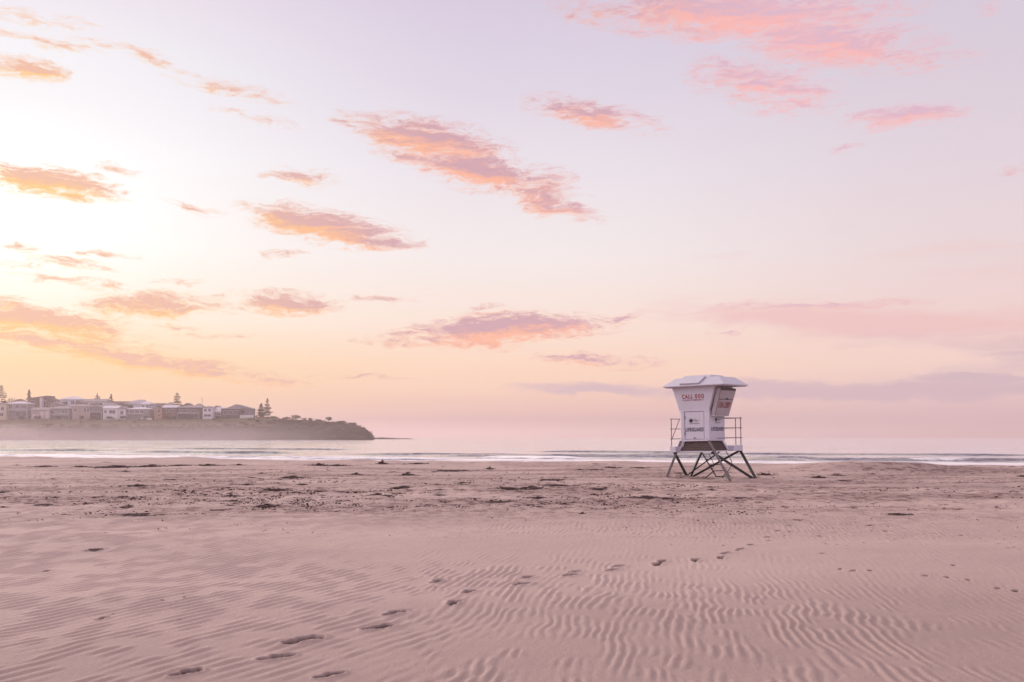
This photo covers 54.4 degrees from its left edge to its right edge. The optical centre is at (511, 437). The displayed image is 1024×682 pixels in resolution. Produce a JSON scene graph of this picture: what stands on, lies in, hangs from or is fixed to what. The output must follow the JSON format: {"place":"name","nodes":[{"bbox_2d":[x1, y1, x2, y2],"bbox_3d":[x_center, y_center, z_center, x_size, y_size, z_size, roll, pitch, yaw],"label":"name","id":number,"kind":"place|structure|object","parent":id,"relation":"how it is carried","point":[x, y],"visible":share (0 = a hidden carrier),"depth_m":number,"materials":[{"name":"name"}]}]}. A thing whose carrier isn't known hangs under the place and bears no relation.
{"place":"outdoors","nodes":[
{"label":"outdoors","id":0,"kind":"place"},
{"bbox_2d":[84,548,107,550],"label":"seaweed clump","id":1,"kind":"object","parent":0,"point":[94,549],"visible":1,"depth_m":14.76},
{"bbox_2d":[0,417,373,439],"bbox_3d":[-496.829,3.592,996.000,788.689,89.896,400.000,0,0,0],"label":"headland","id":2,"kind":"structure","parent":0,"point":[258,431],"depth_m":813.62,"materials":[{"name":"green plant"}]},
{"bbox_2d":[0,385,6,402],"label":"norfolk pine","id":3,"kind":"object","parent":2,"relation":"on","point":[1,392],"visible":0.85,"depth_m":893.28,"materials":[{"name":"green plant"}]},
{"bbox_2d":[0,403,7,419],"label":"house","id":4,"kind":"structure","parent":2,"relation":"on","point":[3,411],"depth_m":854.00,"materials":[{"name":"beige paint"}]},
{"bbox_2d":[6,401,33,419],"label":"house","id":5,"kind":"structure","parent":2,"relation":"on","point":[16,409],"depth_m":858.00,"materials":[{"name":"paint"}]},
{"bbox_2d":[15,412,26,415],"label":"window","id":6,"kind":"structure","parent":5,"relation":"in","point":[16,413],"depth_m":857.99,"materials":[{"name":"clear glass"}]},
{"bbox_2d":[26,396,54,406],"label":"house","id":7,"kind":"structure","parent":2,"relation":"on","point":[35,401],"depth_m":892.00,"materials":[{"name":"grey paint"}]},
{"bbox_2d":[30,407,52,419],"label":"house","id":8,"kind":"structure","parent":2,"relation":"on","point":[44,412],"depth_m":854.00,"materials":[{"name":"paint"}]},
{"bbox_2d":[47,397,60,406],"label":"house","id":9,"kind":"structure","parent":2,"relation":"on","point":[50,400],"depth_m":893.00,"materials":[{"name":"grey paint"}]},
{"bbox_2d":[50,401,65,406],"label":"house","id":10,"kind":"structure","parent":2,"relation":"on","point":[55,404],"depth_m":876.00,"materials":[{"name":"brick"}]},
{"bbox_2d":[48,406,71,418],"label":"house","id":11,"kind":"structure","parent":2,"relation":"on","point":[64,412],"depth_m":857.00,"materials":[{"name":"grey paint"}]},
{"bbox_2d":[59,396,84,406],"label":"house","id":12,"kind":"structure","parent":2,"relation":"on","point":[69,401],"depth_m":890.00,"materials":[{"name":"metal"}]},
{"bbox_2d":[71,404,90,419],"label":"house","id":13,"kind":"structure","parent":2,"relation":"on","point":[83,410],"depth_m":855.00,"materials":[{"name":"paint"}]},
{"bbox_2d":[75,401,87,404],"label":"house","id":14,"kind":"structure","parent":2,"relation":"on","point":[79,402],"depth_m":876.00,"materials":[{"name":"brown tile"}]},
{"bbox_2d":[89,405,103,419],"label":"house","id":15,"kind":"structure","parent":2,"relation":"on","point":[96,410],"depth_m":856.00,"materials":[{"name":"grey paint"}]},
{"bbox_2d":[82,399,111,405],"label":"house","id":16,"kind":"structure","parent":2,"relation":"on","point":[103,402],"depth_m":887.99,"materials":[{"name":"grey metal"}]},
{"bbox_2d":[105,403,117,405],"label":"house","id":17,"kind":"structure","parent":2,"relation":"on","point":[112,404],"depth_m":876.81,"materials":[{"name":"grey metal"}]},
{"bbox_2d":[103,406,120,419],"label":"house","id":18,"kind":"structure","parent":2,"relation":"on","point":[110,411],"depth_m":854.00,"materials":[{"name":"paint"}]},
{"bbox_2d":[111,401,130,404],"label":"house","id":19,"kind":"structure","parent":2,"relation":"on","point":[118,402],"depth_m":905.79,"materials":[{"name":"brown brick"}]},
{"bbox_2d":[118,406,128,419],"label":"house","id":20,"kind":"structure","parent":2,"relation":"on","point":[122,411],"depth_m":855.00,"materials":[{"name":"white paint"}]},
{"bbox_2d":[118,403,129,407],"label":"house","id":21,"kind":"structure","parent":2,"relation":"on","point":[124,404],"depth_m":875.30,"materials":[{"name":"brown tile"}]},
{"bbox_2d":[126,399,145,407],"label":"house","id":22,"kind":"structure","parent":2,"relation":"on","point":[134,404],"depth_m":883.95,"materials":[{"name":"metal"}]},
{"bbox_2d":[128,407,154,419],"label":"house","id":23,"kind":"structure","parent":2,"relation":"on","point":[136,413],"depth_m":857.00,"materials":[{"name":"paint"}]},
{"bbox_2d":[140,401,151,407],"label":"house","id":24,"kind":"structure","parent":2,"relation":"on","point":[145,404],"depth_m":880.00,"materials":[{"name":"paint"}]},
{"bbox_2d":[148,403,159,418],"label":"house","id":25,"kind":"structure","parent":2,"relation":"on","point":[152,405],"depth_m":876.00,"materials":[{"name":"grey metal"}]},
{"bbox_2d":[155,408,163,419],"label":"house","id":26,"kind":"structure","parent":2,"relation":"on","point":[158,413],"depth_m":855.00,"materials":[{"name":"paint"}]},
{"bbox_2d":[154,403,165,407],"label":"house","id":27,"kind":"structure","parent":2,"relation":"on","point":[161,405],"depth_m":885.95,"materials":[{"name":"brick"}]},
{"bbox_2d":[162,405,180,419],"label":"house","id":28,"kind":"structure","parent":2,"relation":"on","point":[170,411],"depth_m":859.00,"materials":[{"name":"beige paint"}]},
{"bbox_2d":[173,393,181,404],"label":"norfolk pine","id":29,"kind":"object","parent":2,"relation":"on","point":[176,399],"visible":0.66,"depth_m":887.41,"materials":[{"name":"green plant"}]},
{"bbox_2d":[0,416,374,438],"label":"headland scrub","id":30,"kind":"object","parent":2,"relation":"on","point":[95,425],"visible":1,"depth_m":818.35,"materials":[{"name":"green plant"}]},
{"bbox_2d":[177,405,202,418],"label":"house","id":31,"kind":"structure","parent":2,"relation":"on","point":[196,411],"depth_m":856.00,"materials":[{"name":"grey metal"}]},
{"bbox_2d":[202,406,216,418],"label":"house","id":32,"kind":"structure","parent":2,"relation":"on","point":[208,412],"depth_m":854.00,"materials":[{"name":"white paint"}]},
{"bbox_2d":[215,407,227,418],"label":"house","id":33,"kind":"structure","parent":2,"relation":"on","point":[218,411],"depth_m":860.09,"materials":[{"name":"paint"}]},
{"bbox_2d":[220,408,242,418],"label":"house","id":34,"kind":"structure","parent":2,"relation":"on","point":[231,413],"depth_m":857.00,"materials":[{"name":"metal"}]},
{"bbox_2d":[228,404,254,415],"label":"house","id":35,"kind":"structure","parent":2,"relation":"on","point":[246,410],"depth_m":864.00,"materials":[{"name":"grey paint"}]},
{"bbox_2d":[240,415,253,417],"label":"garden wall","id":36,"kind":"structure","parent":2,"relation":"on","point":[246,416],"depth_m":851.80,"materials":[{"name":"white paint"}]},
{"bbox_2d":[256,404,266,415],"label":"norfolk pine","id":37,"kind":"object","parent":2,"relation":"on","point":[260,412],"visible":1,"depth_m":865.33,"materials":[{"name":"green plant"}]},
{"bbox_2d":[263,398,272,416],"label":"norfolk pine","id":38,"kind":"object","parent":2,"relation":"on","point":[267,411],"visible":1,"depth_m":867.11,"materials":[{"name":"green plant"}]},
{"bbox_2d":[0,456,1023,681],"bbox_3d":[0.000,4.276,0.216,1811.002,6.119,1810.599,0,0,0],"label":"sand","id":39,"kind":"structure","parent":0,"point":[600,593],"depth_m":12.42,"materials":[{"name":"beige sand"}]},
{"bbox_2d":[26,465,52,466],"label":"seaweed clump","id":40,"kind":"object","parent":39,"relation":"on","point":[40,466],"visible":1,"depth_m":56.62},
{"bbox_2d":[31,503,53,505],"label":"seaweed clump","id":41,"kind":"object","parent":39,"relation":"on","point":[46,504],"visible":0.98,"depth_m":24.85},
{"bbox_2d":[90,465,132,467],"bbox_3d":[-22.181,1.615,55.911,3.500,0.106,3.816,0,0,-13],"label":"seaweed clump","id":42,"kind":"object","parent":39,"relation":"on","point":[116,466],"visible":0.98,"depth_m":55.47,"materials":[{"name":"brown plant"}]},
{"bbox_2d":[109,513,165,516],"bbox_3d":[-8.085,1.632,21.128,1.224,0.040,1.061,0,0,23],"label":"seaweed clump","id":43,"kind":"object","parent":39,"relation":"on","point":[135,514],"visible":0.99,"depth_m":21.11,"materials":[{"name":"brown plant"}]},
{"bbox_2d":[120,484,154,486],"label":"seaweed clump","id":44,"kind":"object","parent":39,"relation":"on","point":[137,485],"visible":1,"depth_m":34.55,"materials":[{"name":"brown plant"}]},
{"bbox_2d":[133,464,168,466],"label":"seaweed clump","id":45,"kind":"object","parent":39,"relation":"on","point":[152,465],"visible":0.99,"depth_m":56.23,"materials":[{"name":"brown plant"}]},
{"bbox_2d":[210,509,239,510],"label":"seaweed clump","id":46,"kind":"object","parent":39,"relation":"on","point":[220,509],"visible":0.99,"depth_m":22.92,"materials":[{"name":"brown plant"}]},
{"bbox_2d":[254,503,278,507],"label":"seaweed clump","id":47,"kind":"object","parent":39,"relation":"on","point":[266,505],"visible":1,"depth_m":23.96,"materials":[{"name":"brown plant"}]},
{"bbox_2d":[253,488,293,490],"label":"seaweed clump","id":48,"kind":"object","parent":39,"relation":"on","point":[275,489],"visible":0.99,"depth_m":31.33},
{"bbox_2d":[269,476,313,478],"bbox_3d":[-9.263,1.660,42.119,1.623,0.095,1.528,0,0,-36],"label":"seaweed clump","id":49,"kind":"object","parent":39,"relation":"on","point":[293,477],"visible":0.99,"depth_m":42.06,"materials":[{"name":"brown plant"}]},
{"bbox_2d":[305,463,327,465],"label":"seaweed clump","id":50,"kind":"object","parent":39,"relation":"on","point":[320,464],"visible":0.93,"depth_m":59.38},
{"bbox_2d":[314,464,361,465],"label":"seaweed clump","id":51,"kind":"object","parent":39,"relation":"on","point":[340,465],"visible":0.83,"depth_m":58.77,"materials":[{"name":"brown plant"}]},
{"bbox_2d":[365,493,389,496],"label":"seaweed clump","id":52,"kind":"object","parent":39,"relation":"on","point":[378,494],"visible":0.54,"depth_m":28.20,"materials":[{"name":"brown plant"}]},
{"bbox_2d":[395,472,414,475],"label":"seaweed clump","id":53,"kind":"object","parent":39,"relation":"on","point":[406,473],"visible":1,"depth_m":45.02,"materials":[{"name":"brown plant"}]},
{"bbox_2d":[384,486,426,488],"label":"seaweed clump","id":54,"kind":"object","parent":39,"relation":"on","point":[403,487],"visible":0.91,"depth_m":33.18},
{"bbox_2d":[433,469,478,471],"bbox_3d":[-2.899,1.683,50.958,2.400,0.074,2.316,0,0,0],"label":"seaweed clump","id":55,"kind":"object","parent":39,"relation":"on","point":[451,470],"visible":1,"depth_m":50.98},
{"bbox_2d":[482,501,510,502],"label":"seaweed clump","id":56,"kind":"object","parent":39,"relation":"on","point":[495,501],"visible":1,"depth_m":25.45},
{"bbox_2d":[487,486,520,489],"bbox_3d":[-0.220,1.639,32.777,1.190,0.096,1.188,0,0,0],"label":"seaweed clump","id":57,"kind":"object","parent":39,"relation":"on","point":[510,488],"visible":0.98,"depth_m":32.59,"materials":[{"name":"brown plant"}]},
{"bbox_2d":[0,464,1023,545],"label":"seaweed crumbs","id":58,"kind":"object","parent":39,"relation":"on","point":[475,499],"visible":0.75,"depth_m":27.22,"materials":[{"name":"brown plant"}]},
{"bbox_2d":[514,486,548,489],"bbox_3d":[0.674,1.624,32.602,1.245,0.096,1.300,0,0,-22],"label":"seaweed clump","id":59,"kind":"object","parent":39,"relation":"on","point":[531,487],"visible":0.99,"depth_m":32.44,"materials":[{"name":"brown plant"}]},
{"bbox_2d":[526,484,579,486],"bbox_3d":[1.556,1.669,34.843,1.876,0.029,1.579,0,0,-32],"label":"seaweed clump","id":60,"kind":"object","parent":39,"relation":"on","point":[548,485],"visible":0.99,"depth_m":34.73,"materials":[{"name":"brown plant"}]},
{"bbox_2d":[539,479,575,480],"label":"seaweed clump","id":61,"kind":"object","parent":39,"relation":"on","point":[553,479],"visible":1,"depth_m":39.56,"materials":[{"name":"brown plant"}]},
{"bbox_2d":[620,496,666,498],"bbox_3d":[3.767,1.677,28.104,1.551,0.054,1.051,0,0,14],"label":"seaweed clump","id":62,"kind":"object","parent":39,"relation":"on","point":[649,497],"visible":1,"depth_m":28.03,"materials":[{"name":"brown plant"}]},
{"bbox_2d":[645,497,683,499],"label":"seaweed clump","id":63,"kind":"object","parent":39,"relation":"on","point":[664,498],"visible":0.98,"depth_m":27.57,"materials":[{"name":"brown plant"}]},
{"bbox_2d":[663,375,756,480],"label":"lifeguard tower","id":64,"kind":"structure","parent":39,"relation":"on","point":[704,403],"depth_m":41.51,"materials":[{"name":"wood"}]},
{"bbox_2d":[755,472,775,474],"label":"seaweed clump","id":65,"kind":"object","parent":39,"relation":"on","point":[765,474],"visible":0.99,"depth_m":45.77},
{"bbox_2d":[881,513,911,514],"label":"seaweed clump","id":66,"kind":"object","parent":39,"relation":"on","point":[898,514],"visible":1,"depth_m":20.72,"materials":[{"name":"brown plant"}]},
{"bbox_2d":[0,438,1023,465],"bbox_3d":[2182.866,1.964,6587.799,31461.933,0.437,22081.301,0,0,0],"label":"sea","id":67,"kind":"structure","parent":0,"point":[973,451],"depth_m":163.51,"materials":[{"name":"liquid"}]},
{"bbox_2d":[374,437,409,438],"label":"rock reef","id":68,"kind":"object","parent":67,"relation":"in","point":[390,438],"visible":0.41,"depth_m":1175.28},
{"bbox_2d":[0,0,1023,437],"label":"sky","id":69,"kind":"structure","parent":0,"point":[389,218],"materials":[{"name":"pink"}]}
]}

